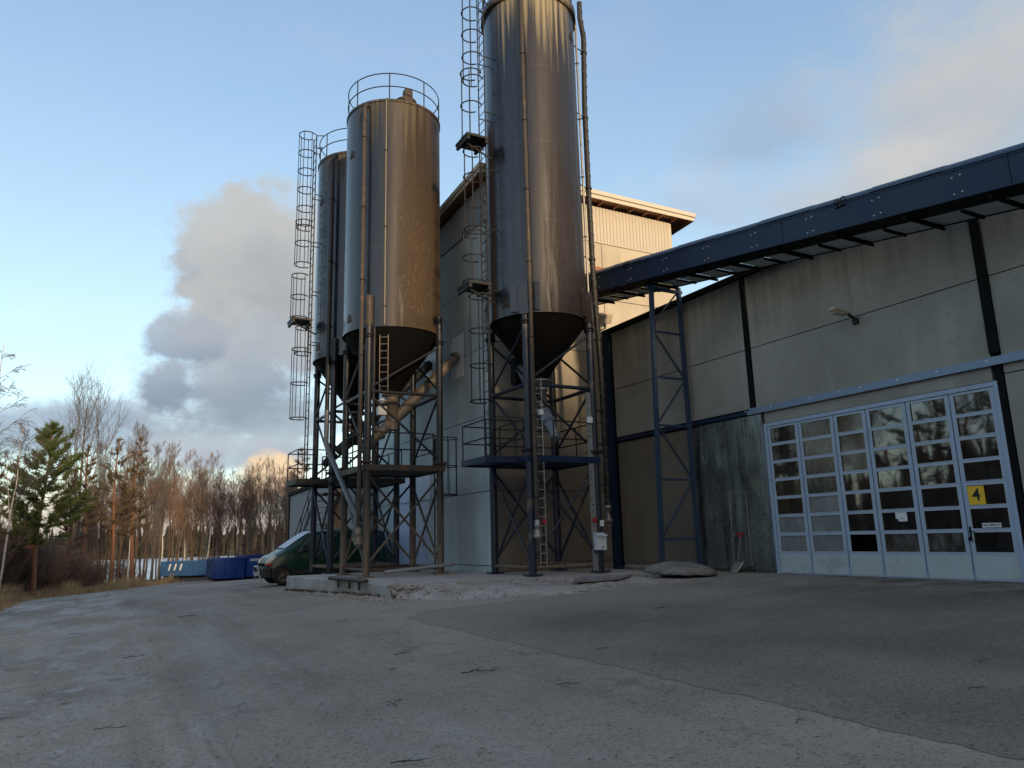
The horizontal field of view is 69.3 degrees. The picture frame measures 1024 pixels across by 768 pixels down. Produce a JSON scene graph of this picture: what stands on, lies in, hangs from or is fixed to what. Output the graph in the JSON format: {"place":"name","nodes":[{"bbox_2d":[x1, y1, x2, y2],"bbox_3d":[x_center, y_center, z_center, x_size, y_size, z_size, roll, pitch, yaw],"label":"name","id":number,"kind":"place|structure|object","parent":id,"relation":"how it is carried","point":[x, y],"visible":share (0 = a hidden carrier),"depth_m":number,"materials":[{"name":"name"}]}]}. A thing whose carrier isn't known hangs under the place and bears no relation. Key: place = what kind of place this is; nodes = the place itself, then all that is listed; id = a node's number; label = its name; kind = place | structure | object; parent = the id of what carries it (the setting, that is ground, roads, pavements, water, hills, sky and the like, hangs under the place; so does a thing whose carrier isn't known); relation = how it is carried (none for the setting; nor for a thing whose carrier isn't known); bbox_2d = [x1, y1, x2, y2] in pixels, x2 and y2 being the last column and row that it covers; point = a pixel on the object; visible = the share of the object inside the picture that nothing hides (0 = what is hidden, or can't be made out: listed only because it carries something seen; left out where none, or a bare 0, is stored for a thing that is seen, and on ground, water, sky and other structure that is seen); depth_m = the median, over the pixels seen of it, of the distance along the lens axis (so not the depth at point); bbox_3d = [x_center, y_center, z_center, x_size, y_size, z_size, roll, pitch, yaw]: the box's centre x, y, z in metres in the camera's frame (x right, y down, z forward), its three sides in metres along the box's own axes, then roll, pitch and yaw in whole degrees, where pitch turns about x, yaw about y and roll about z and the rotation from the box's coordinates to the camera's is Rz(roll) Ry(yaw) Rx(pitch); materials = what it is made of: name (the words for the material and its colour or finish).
{"place":"outdoors","nodes":[
{"label":"outdoors","id":0,"kind":"place"},
{"bbox_2d":[0,573,184,610],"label":"dry grass","id":1,"kind":"structure","parent":0,"point":[10,596],"depth_m":44.70,"materials":[{"name":"plant"}]},
{"bbox_2d":[41,534,259,588],"bbox_3d":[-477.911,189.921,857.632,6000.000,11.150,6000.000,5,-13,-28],"label":"ground","id":2,"kind":"structure","parent":0,"point":[185,579],"depth_m":67.73,"materials":[{"name":"soil"}]},
{"bbox_2d":[0,454,30,530],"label":"pine tree","id":3,"kind":"object","parent":2,"relation":"on","point":[17,483],"visible":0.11,"depth_m":43.05,"materials":[{"name":"green plant"}]},
{"bbox_2d":[0,549,31,589],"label":"bare bush","id":4,"kind":"object","parent":2,"relation":"on","point":[9,574],"visible":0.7,"depth_m":39.03,"materials":[{"name":"plant"}]},
{"bbox_2d":[0,500,33,577],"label":"bare bush","id":5,"kind":"object","parent":2,"relation":"on","point":[18,541],"visible":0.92,"depth_m":33.52,"materials":[{"name":"plant"}]},
{"bbox_2d":[0,345,59,465],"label":"birch tree","id":6,"kind":"object","parent":2,"relation":"on","point":[23,421],"visible":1,"depth_m":30.20,"materials":[{"name":"brown plant"}]},
{"bbox_2d":[7,531,54,591],"bbox_3d":[-27.401,9.825,41.247,3.746,4.350,3.665,-10,-14,36],"label":"bare bush","id":7,"kind":"object","parent":2,"relation":"on","point":[44,553],"visible":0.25,"depth_m":41.46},
{"bbox_2d":[0,424,76,587],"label":"birch tree","id":8,"kind":"object","parent":2,"relation":"on","point":[28,462],"visible":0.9,"depth_m":31.62,"materials":[{"name":"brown plant"}]},
{"bbox_2d":[7,527,84,591],"bbox_3d":[-27.001,9.807,41.618,4.238,4.510,4.301,-11,-15,40],"label":"bare bush","id":9,"kind":"object","parent":2,"relation":"on","point":[40,563],"visible":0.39,"depth_m":41.70,"materials":[{"name":"plant"}]},
{"bbox_2d":[6,525,92,590],"bbox_3d":[-28.689,10.164,43.928,4.915,4.997,5.570,-5,-12,15],"label":"bare bush","id":10,"kind":"object","parent":2,"relation":"on","point":[48,541],"visible":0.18,"depth_m":44.27,"materials":[{"name":"plant"}]},
{"bbox_2d":[0,420,98,596],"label":"pine tree","id":11,"kind":"object","parent":2,"relation":"on","point":[34,520],"visible":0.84,"depth_m":39.30,"materials":[{"name":"green plant"}]},
{"bbox_2d":[20,535,88,589],"bbox_3d":[-27.940,10.884,45.030,4.509,4.045,3.979,2,-12,-18],"label":"bare bush","id":12,"kind":"object","parent":2,"relation":"on","point":[55,576],"visible":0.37,"depth_m":44.66,"materials":[{"name":"plant"}]},
{"bbox_2d":[40,544,80,590],"bbox_3d":[-28.088,11.558,46.482,3.807,3.415,3.359,-2,-12,1],"label":"bare bush","id":13,"kind":"object","parent":2,"relation":"on","point":[67,568],"visible":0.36,"depth_m":46.11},
{"bbox_2d":[52,470,91,582],"bbox_3d":[-29.184,9.740,49.109,2.625,8.608,2.422,0,-12,-9],"label":"pine tree","id":14,"kind":"object","parent":2,"relation":"on","point":[66,529],"visible":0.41,"depth_m":48.99,"materials":[{"name":"green plant"}]},
{"bbox_2d":[31,360,135,555],"bbox_3d":[-36.325,7.001,61.831,7.391,20.189,7.270,0,-12,-10],"label":"bare tree","id":15,"kind":"object","parent":2,"relation":"on","point":[79,416],"visible":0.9,"depth_m":62.87,"materials":[{"name":"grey plant"}]},
{"bbox_2d":[61,443,108,565],"bbox_3d":[-30.516,9.591,53.112,2.943,10.792,3.209,-6,-12,21],"label":"pine tree","id":16,"kind":"object","parent":2,"relation":"on","point":[85,523],"visible":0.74,"depth_m":53.35,"materials":[{"name":"green plant"}]},
{"bbox_2d":[63,545,111,589],"bbox_3d":[-28.069,12.233,48.838,2.956,3.146,3.000,-2,-12,1],"label":"bare bush","id":17,"kind":"object","parent":2,"relation":"on","point":[85,575],"visible":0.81,"depth_m":48.62,"materials":[{"name":"plant"}]},
{"bbox_2d":[73,484,105,551],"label":"bare tree","id":18,"kind":"object","parent":2,"relation":"on","point":[83,514],"visible":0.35,"depth_m":61.41,"materials":[{"name":"brown plant"}]},
{"bbox_2d":[85,558,111,585],"bbox_3d":[-29.108,13.422,52.525,2.717,2.438,2.398,-5,-12,17],"label":"bare bush","id":19,"kind":"object","parent":2,"relation":"on","point":[100,574],"visible":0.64,"depth_m":52.29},
{"bbox_2d":[87,440,113,561],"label":"bare tree","id":20,"kind":"object","parent":2,"relation":"on","point":[100,477],"visible":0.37,"depth_m":66.56,"materials":[{"name":"brown plant"}]},
{"bbox_2d":[95,474,110,555],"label":"bare tree","id":21,"kind":"object","parent":2,"relation":"on","point":[103,515],"visible":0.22,"depth_m":67.41,"materials":[{"name":"brown plant"}]},
{"bbox_2d":[89,442,122,563],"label":"bare tree","id":22,"kind":"object","parent":2,"relation":"on","point":[101,539],"visible":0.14,"depth_m":78.79,"materials":[{"name":"brown plant"}]},
{"bbox_2d":[91,471,128,583],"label":"bare tree","id":23,"kind":"object","parent":2,"relation":"on","point":[109,520],"visible":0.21,"depth_m":65.91,"materials":[{"name":"brown plant"}]},
{"bbox_2d":[95,437,139,582],"bbox_3d":[-30.952,9.921,57.692,3.672,12.045,3.389,-9,-14,33],"label":"pine tree","id":24,"kind":"object","parent":2,"relation":"on","point":[125,493],"visible":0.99,"depth_m":57.72,"materials":[{"name":"brown plant"}]},
{"bbox_2d":[111,447,135,580],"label":"bare tree","id":25,"kind":"object","parent":2,"relation":"on","point":[120,498],"visible":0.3,"depth_m":63.09,"materials":[{"name":"brown plant"}]},
{"bbox_2d":[106,454,141,580],"bbox_3d":[-31.191,10.941,59.672,2.712,10.849,2.969,0,-11,-2],"label":"bare tree","id":26,"kind":"object","parent":2,"relation":"on","point":[123,521],"visible":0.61,"depth_m":59.53,"materials":[{"name":"brown plant"}]},
{"bbox_2d":[105,435,157,579],"bbox_3d":[-30.838,10.243,60.132,4.015,12.353,3.721,5,-13,-28],"label":"pine tree","id":27,"kind":"object","parent":2,"relation":"on","point":[140,509],"visible":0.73,"depth_m":60.05,"materials":[{"name":"brown plant"}]},
{"bbox_2d":[118,484,147,581],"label":"bare tree","id":28,"kind":"object","parent":2,"relation":"on","point":[134,527],"visible":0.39,"depth_m":60.20,"materials":[{"name":"brown plant"}]},
{"bbox_2d":[116,420,151,580],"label":"bare tree","id":29,"kind":"object","parent":2,"relation":"on","point":[125,541],"visible":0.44,"depth_m":67.43,"materials":[{"name":"brown plant"}]},
{"bbox_2d":[124,424,157,578],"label":"bare tree","id":30,"kind":"object","parent":2,"relation":"on","point":[139,549],"visible":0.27,"depth_m":80.57,"materials":[{"name":"brown plant"}]},
{"bbox_2d":[123,465,161,579],"bbox_3d":[-30.776,11.629,61.320,3.212,10.052,2.934,-3,-14,7],"label":"bare tree","id":31,"kind":"object","parent":2,"relation":"on","point":[137,534],"visible":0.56,"depth_m":61.55,"materials":[{"name":"brown plant"}]},
{"bbox_2d":[136,453,167,580],"bbox_3d":[-31.380,11.535,64.179,3.424,11.528,3.127,4,-11,-25],"label":"bare tree","id":32,"kind":"object","parent":2,"relation":"on","point":[146,519],"visible":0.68,"depth_m":64.22,"materials":[{"name":"brown plant"}]},
{"bbox_2d":[143,466,164,579],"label":"bare tree","id":33,"kind":"object","parent":2,"relation":"on","point":[146,566],"visible":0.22,"depth_m":71.33,"materials":[{"name":"brown plant"}]},
{"bbox_2d":[148,500,163,580],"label":"bare tree","id":34,"kind":"object","parent":2,"relation":"on","point":[156,515],"visible":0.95,"depth_m":62.43,"materials":[{"name":"brown plant"}]},
{"bbox_2d":[25,520,287,559],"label":"wood","id":35,"kind":"object","parent":2,"relation":"on","point":[224,548],"visible":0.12,"depth_m":298.50,"materials":[{"name":"plant"}]},
{"bbox_2d":[143,438,172,580],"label":"bare tree","id":36,"kind":"object","parent":2,"relation":"on","point":[161,477],"visible":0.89,"depth_m":65.35,"materials":[{"name":"brown plant"}]},
{"bbox_2d":[150,460,180,578],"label":"bare tree","id":37,"kind":"object","parent":2,"relation":"on","point":[162,509],"visible":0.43,"depth_m":72.97,"materials":[{"name":"brown plant"}]},
{"bbox_2d":[149,441,185,574],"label":"bare tree","id":38,"kind":"object","parent":2,"relation":"on","point":[171,449],"visible":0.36,"depth_m":79.30,"materials":[{"name":"brown plant"}]},
{"bbox_2d":[165,484,185,577],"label":"bare tree","id":39,"kind":"object","parent":2,"relation":"on","point":[176,504],"visible":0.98,"depth_m":71.69,"materials":[{"name":"brown plant"}]},
{"bbox_2d":[160,442,191,560],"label":"bare tree","id":40,"kind":"object","parent":2,"relation":"on","point":[174,472],"visible":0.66,"depth_m":76.87,"materials":[{"name":"brown plant"}]},
{"bbox_2d":[171,494,190,577],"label":"bare tree","id":41,"kind":"object","parent":2,"relation":"on","point":[181,522],"visible":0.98,"depth_m":71.67,"materials":[{"name":"brown plant"}]},
{"bbox_2d":[172,495,190,560],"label":"bare tree","id":42,"kind":"object","parent":2,"relation":"on","point":[179,544],"visible":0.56,"depth_m":73.33,"materials":[{"name":"brown plant"}]},
{"bbox_2d":[159,560,206,577],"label":"rolloff container","id":43,"kind":"object","parent":2,"relation":"on","point":[191,568],"visible":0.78,"depth_m":67.42,"materials":[{"name":"metal"}]},
{"bbox_2d":[175,498,199,560],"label":"bare tree","id":44,"kind":"object","parent":2,"relation":"on","point":[185,506],"visible":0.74,"depth_m":72.88,"materials":[{"name":"brown plant"}]},
{"bbox_2d":[178,480,201,559],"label":"bare tree","id":45,"kind":"object","parent":2,"relation":"on","point":[188,538],"visible":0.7,"depth_m":75.62,"materials":[{"name":"brown plant"}]},
{"bbox_2d":[181,476,203,559],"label":"bare tree","id":46,"kind":"object","parent":2,"relation":"on","point":[191,517],"visible":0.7,"depth_m":75.63,"materials":[{"name":"brown plant"}]},
{"bbox_2d":[179,449,209,560],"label":"bare tree","id":47,"kind":"object","parent":2,"relation":"on","point":[189,459],"visible":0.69,"depth_m":79.26,"materials":[{"name":"brown plant"}]},
{"bbox_2d":[184,449,210,558],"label":"bare tree","id":48,"kind":"object","parent":2,"relation":"on","point":[198,489],"visible":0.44,"depth_m":82.13,"materials":[{"name":"brown plant"}]},
{"bbox_2d":[190,495,213,559],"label":"bare tree","id":49,"kind":"object","parent":2,"relation":"on","point":[202,517],"visible":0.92,"depth_m":73.08,"materials":[{"name":"brown plant"}]},
{"bbox_2d":[192,468,214,559],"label":"bare tree","id":50,"kind":"object","parent":2,"relation":"on","point":[202,494],"visible":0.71,"depth_m":76.20,"materials":[{"name":"brown plant"}]},
{"bbox_2d":[190,451,231,559],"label":"bare tree","id":51,"kind":"object","parent":2,"relation":"on","point":[213,480],"visible":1,"depth_m":73.83,"materials":[{"name":"brown plant"}]},
{"bbox_2d":[202,495,226,557],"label":"bare tree","id":52,"kind":"object","parent":2,"relation":"on","point":[213,516],"visible":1,"depth_m":72.95,"materials":[{"name":"brown plant"}]},
{"bbox_2d":[193,480,237,557],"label":"bare tree","id":53,"kind":"object","parent":2,"relation":"on","point":[229,501],"visible":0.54,"depth_m":76.74,"materials":[{"name":"brown plant"}]},
{"bbox_2d":[206,468,230,557],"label":"bare tree","id":54,"kind":"object","parent":2,"relation":"on","point":[218,511],"visible":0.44,"depth_m":78.76,"materials":[{"name":"brown plant"}]},
{"bbox_2d":[209,479,233,556],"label":"bare tree","id":55,"kind":"object","parent":2,"relation":"on","point":[221,508],"visible":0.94,"depth_m":74.14,"materials":[{"name":"brown plant"}]},
{"bbox_2d":[219,477,241,556],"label":"bare tree","id":56,"kind":"object","parent":2,"relation":"on","point":[231,510],"visible":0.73,"depth_m":78.39,"materials":[{"name":"brown plant"}]},
{"bbox_2d":[224,470,242,556],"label":"bare tree","id":57,"kind":"object","parent":2,"relation":"on","point":[235,525],"visible":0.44,"depth_m":82.83,"materials":[{"name":"brown plant"}]},
{"bbox_2d":[224,474,248,548],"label":"bare tree","id":58,"kind":"object","parent":2,"relation":"on","point":[239,481],"visible":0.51,"depth_m":82.16,"materials":[{"name":"brown plant"}]},
{"bbox_2d":[238,457,263,554],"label":"bare tree","id":59,"kind":"object","parent":2,"relation":"on","point":[251,472],"visible":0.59,"depth_m":81.42,"materials":[{"name":"brown plant"}]},
{"bbox_2d":[240,475,261,553],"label":"bare tree","id":60,"kind":"object","parent":2,"relation":"on","point":[247,488],"visible":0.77,"depth_m":79.49,"materials":[{"name":"brown plant"}]},
{"bbox_2d":[244,506,258,553],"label":"bare tree","id":61,"kind":"object","parent":2,"relation":"on","point":[253,532],"visible":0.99,"depth_m":74.56,"materials":[{"name":"brown plant"}]},
{"bbox_2d":[246,460,275,553],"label":"bare tree","id":62,"kind":"object","parent":2,"relation":"on","point":[261,497],"visible":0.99,"depth_m":76.23,"materials":[{"name":"brown plant"}]},
{"bbox_2d":[248,478,273,550],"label":"bare tree","id":63,"kind":"object","parent":2,"relation":"on","point":[261,509],"visible":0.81,"depth_m":76.32,"materials":[{"name":"brown plant"}]},
{"bbox_2d":[254,455,281,552],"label":"bare tree","id":64,"kind":"object","parent":2,"relation":"on","point":[266,487],"visible":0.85,"depth_m":76.93,"materials":[{"name":"brown plant"}]},
{"bbox_2d":[255,485,288,549],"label":"bare tree","id":65,"kind":"object","parent":2,"relation":"on","point":[275,497],"visible":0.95,"depth_m":63.48,"materials":[{"name":"brown plant"}]},
{"bbox_2d":[267,462,286,548],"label":"bare tree","id":66,"kind":"object","parent":2,"relation":"on","point":[277,482],"visible":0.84,"depth_m":73.48,"materials":[{"name":"brown plant"}]},
{"bbox_2d":[281,463,299,525],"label":"bare tree","id":67,"kind":"object","parent":2,"relation":"on","point":[289,490],"visible":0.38,"depth_m":63.36,"materials":[{"name":"brown plant"}]},
{"bbox_2d":[288,466,372,539],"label":"annex building","id":68,"kind":"structure","parent":2,"relation":"on","point":[297,499],"depth_m":38.17,"materials":[{"name":"grey metal"}]},
{"bbox_2d":[378,162,695,571],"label":"process tower","id":69,"kind":"structure","parent":2,"relation":"on","point":[626,229],"depth_m":25.07,"materials":[{"name":"concrete"}]},
{"bbox_2d":[399,499,429,564],"bbox_3d":[-3.763,5.663,28.014,0.156,2.400,3.260,5,-13,-28],"label":"double door","id":70,"kind":"structure","parent":69,"relation":"in","point":[423,555],"depth_m":27.65,"materials":[{"name":"grey metal"}]},
{"bbox_2d":[599,313,612,330],"bbox_3d":[3.193,-2.168,25.747,0.520,0.578,0.454,0,-12,-9],"label":"floodlight","id":71,"kind":"object","parent":69,"relation":"attached to","point":[605,318],"visible":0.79,"depth_m":25.64,"materials":[{"name":"white metal"}]},
{"bbox_2d":[601,198,1023,581],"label":"factory hall","id":72,"kind":"structure","parent":2,"relation":"on","point":[906,394],"depth_m":16.93,"materials":[{"name":"concrete"}]},
{"bbox_2d":[692,414,776,570],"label":"tin cladding","id":73,"kind":"structure","parent":72,"relation":"attached to","point":[732,482],"depth_m":20.00,"materials":[{"name":"metal"}]},
{"bbox_2d":[828,306,858,324],"bbox_3d":[7.620,-1.569,17.044,0.758,0.347,0.262,5,-13,-28],"label":"wall lamp","id":74,"kind":"object","parent":72,"relation":"attached to","point":[834,310],"visible":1,"depth_m":17.00,"materials":[{"name":"metal"}]},
{"bbox_2d":[967,485,985,504],"bbox_3d":[9.082,2.175,14.489,0.009,0.360,0.320,5,-13,-28],"label":"number sign","id":75,"kind":"object","parent":72,"relation":"attached to","point":[976,495],"visible":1,"depth_m":14.49,"materials":[{"name":"yellow paint"}]},
{"bbox_2d":[93,556,236,580],"bbox_3d":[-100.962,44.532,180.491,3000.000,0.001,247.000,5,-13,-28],"label":"lake","id":76,"kind":"structure","parent":0,"point":[149,565],"depth_m":212.97,"materials":[{"name":"liquid"}]},
{"bbox_2d":[0,569,1023,767],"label":"yard","id":77,"kind":"structure","parent":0,"point":[210,726],"depth_m":6.87,"materials":[{"name":"asphalt"}]},
{"bbox_2d":[206,557,245,580],"bbox_3d":[-21.424,13.765,55.202,2.296,1.550,4.730,5,-13,-28],"label":"rolloff container","id":78,"kind":"object","parent":77,"relation":"on","point":[229,568],"visible":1,"depth_m":53.42,"materials":[{"name":"metal"}]},
{"bbox_2d":[237,554,266,578],"bbox_3d":[-19.283,13.774,56.035,2.546,1.630,4.744,5,-13,-28],"label":"rolloff container","id":79,"kind":"object","parent":77,"relation":"on","point":[251,561],"visible":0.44,"depth_m":53.80,"materials":[{"name":"metal"}]},
{"bbox_2d":[294,488,340,535],"bbox_3d":[-9.200,6.843,34.576,1.042,5.117,6.900,5,-13,-28],"label":"outside stair","id":80,"kind":"object","parent":77,"relation":"on","point":[309,514],"visible":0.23,"depth_m":34.01,"materials":[{"name":"metal"}]},
{"bbox_2d":[253,529,386,585],"bbox_3d":[-7.418,6.638,28.677,4.800,2.002,2.440,5,-13,-28],"label":"van","id":81,"kind":"object","parent":77,"relation":"on","point":[282,562],"visible":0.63,"depth_m":27.56,"materials":[{"name":"green metal"}]},
{"bbox_2d":[287,568,644,596],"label":"concrete plinth","id":82,"kind":"structure","parent":77,"relation":"on","point":[379,582],"depth_m":20.41,"materials":[{"name":"concrete"}]},
{"bbox_2d":[286,128,404,573],"bbox_3d":[-5.456,-1.696,26.097,4.085,16.216,6.090,5,-13,-28],"label":"storage silo","id":83,"kind":"object","parent":82,"relation":"on","point":[328,356],"visible":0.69,"depth_m":26.57,"materials":[{"name":"metal"}]},
{"bbox_2d":[321,360,431,466],"bbox_3d":[-4.848,1.040,27.000,4.022,3.936,0.430,0,-12,-8],"label":"screw conveyor","id":84,"kind":"object","parent":83,"relation":"attached to","point":[425,367],"visible":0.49,"depth_m":26.88,"materials":[{"name":"metal"}]},
{"bbox_2d":[328,576,367,589],"bbox_3d":[-4.230,5.108,19.017,0.122,0.284,2.608,6,-14,-32],"label":"loose steel bar","id":85,"kind":"object","parent":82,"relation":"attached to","point":[349,580],"visible":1,"depth_m":18.92,"materials":[{"name":"metal"}]},
{"bbox_2d":[335,73,457,577],"bbox_3d":[-3.697,-2.024,24.326,3.667,16.052,3.194,5,-13,-28],"label":"storage silo","id":86,"kind":"object","parent":82,"relation":"on","point":[392,329],"visible":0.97,"depth_m":23.39,"materials":[{"name":"metal"}]},
{"bbox_2d":[362,352,459,450],"bbox_3d":[-3.207,0.504,24.182,3.673,3.606,0.428,7,-14,-36],"label":"screw conveyor","id":87,"kind":"object","parent":86,"relation":"attached to","point":[405,407],"visible":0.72,"depth_m":24.04,"materials":[{"name":"metal"}]},
{"bbox_2d":[384,562,454,573],"bbox_3d":[-2.672,5.361,21.578,2.218,0.246,0.106,6,-14,-31],"label":"loose pipe","id":88,"kind":"object","parent":82,"relation":"on","point":[418,568],"visible":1,"depth_m":21.52,"materials":[{"name":"metal"}]},
{"bbox_2d":[455,0,612,575],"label":"storage silo","id":89,"kind":"object","parent":82,"relation":"on","point":[541,307],"visible":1,"depth_m":21.82,"materials":[{"name":"metal"}]},
{"bbox_2d":[516,365,559,440],"bbox_3d":[0.768,0.495,22.288,0.439,2.768,2.881,3,-12,-19],"label":"screw conveyor","id":90,"kind":"object","parent":89,"relation":"attached to","point":[548,418],"visible":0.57,"depth_m":21.23,"materials":[{"name":"grey metal"}]},
{"bbox_2d":[593,532,607,549],"bbox_3d":[2.427,4.310,20.319,0.350,0.465,0.225,5,-13,-28],"label":"mailbox","id":91,"kind":"object","parent":89,"relation":"attached to","point":[600,542],"visible":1,"depth_m":20.26,"materials":[{"name":"white metal"}]},
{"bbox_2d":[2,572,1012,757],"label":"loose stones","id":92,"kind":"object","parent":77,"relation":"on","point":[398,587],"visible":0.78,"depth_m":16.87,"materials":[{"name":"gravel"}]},
{"bbox_2d":[283,566,769,597],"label":"weeds","id":93,"kind":"object","parent":77,"relation":"on","point":[322,591],"visible":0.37,"depth_m":20.00,"materials":[{"name":"plant"}]},
{"bbox_2d":[390,573,690,599],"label":"gravel","id":94,"kind":"structure","parent":77,"relation":"on","point":[512,588],"depth_m":16.88,"materials":[{"name":"gravel"}]},
{"bbox_2d":[572,574,632,582],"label":"concrete slab","id":95,"kind":"structure","parent":94,"relation":"on","point":[599,578],"depth_m":17.98,"materials":[{"name":"concrete"}]},
{"bbox_2d":[646,281,702,564],"bbox_3d":[4.572,1.145,21.204,1.748,8.470,0.320,5,-13,-28],"label":"conveyor trestle","id":96,"kind":"object","parent":77,"relation":"on","point":[651,288],"visible":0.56,"depth_m":21.18,"materials":[{"name":"metal"}]},
{"bbox_2d":[585,142,1023,304],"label":"belt conveyor","id":97,"kind":"object","parent":96,"relation":"on","point":[983,186],"visible":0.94,"depth_m":16.10,"materials":[{"name":"blue metal"}]},
{"bbox_2d":[642,561,717,577],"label":"concrete dome","id":98,"kind":"structure","parent":77,"relation":"on","point":[683,568],"depth_m":18.18,"materials":[{"name":"concrete"}]},
{"bbox_2d":[408,574,1023,759],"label":"asphalt patch","id":99,"kind":"object","parent":77,"relation":"on","point":[771,625],"visible":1,"depth_m":8.73,"materials":[{"name":"asphalt"}]},
{"bbox_2d":[730,532,743,572],"bbox_3d":[5.888,4.428,19.464,0.403,1.026,0.360,5,-13,-28],"label":"shovel","id":100,"kind":"object","parent":77,"relation":"on","point":[735,566],"visible":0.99,"depth_m":19.42,"materials":[{"name":"metal"}]},
{"bbox_2d":[0,0,1023,538],"label":"sky","id":101,"kind":"structure","parent":0,"point":[149,178],"materials":[{"name":"blue"}]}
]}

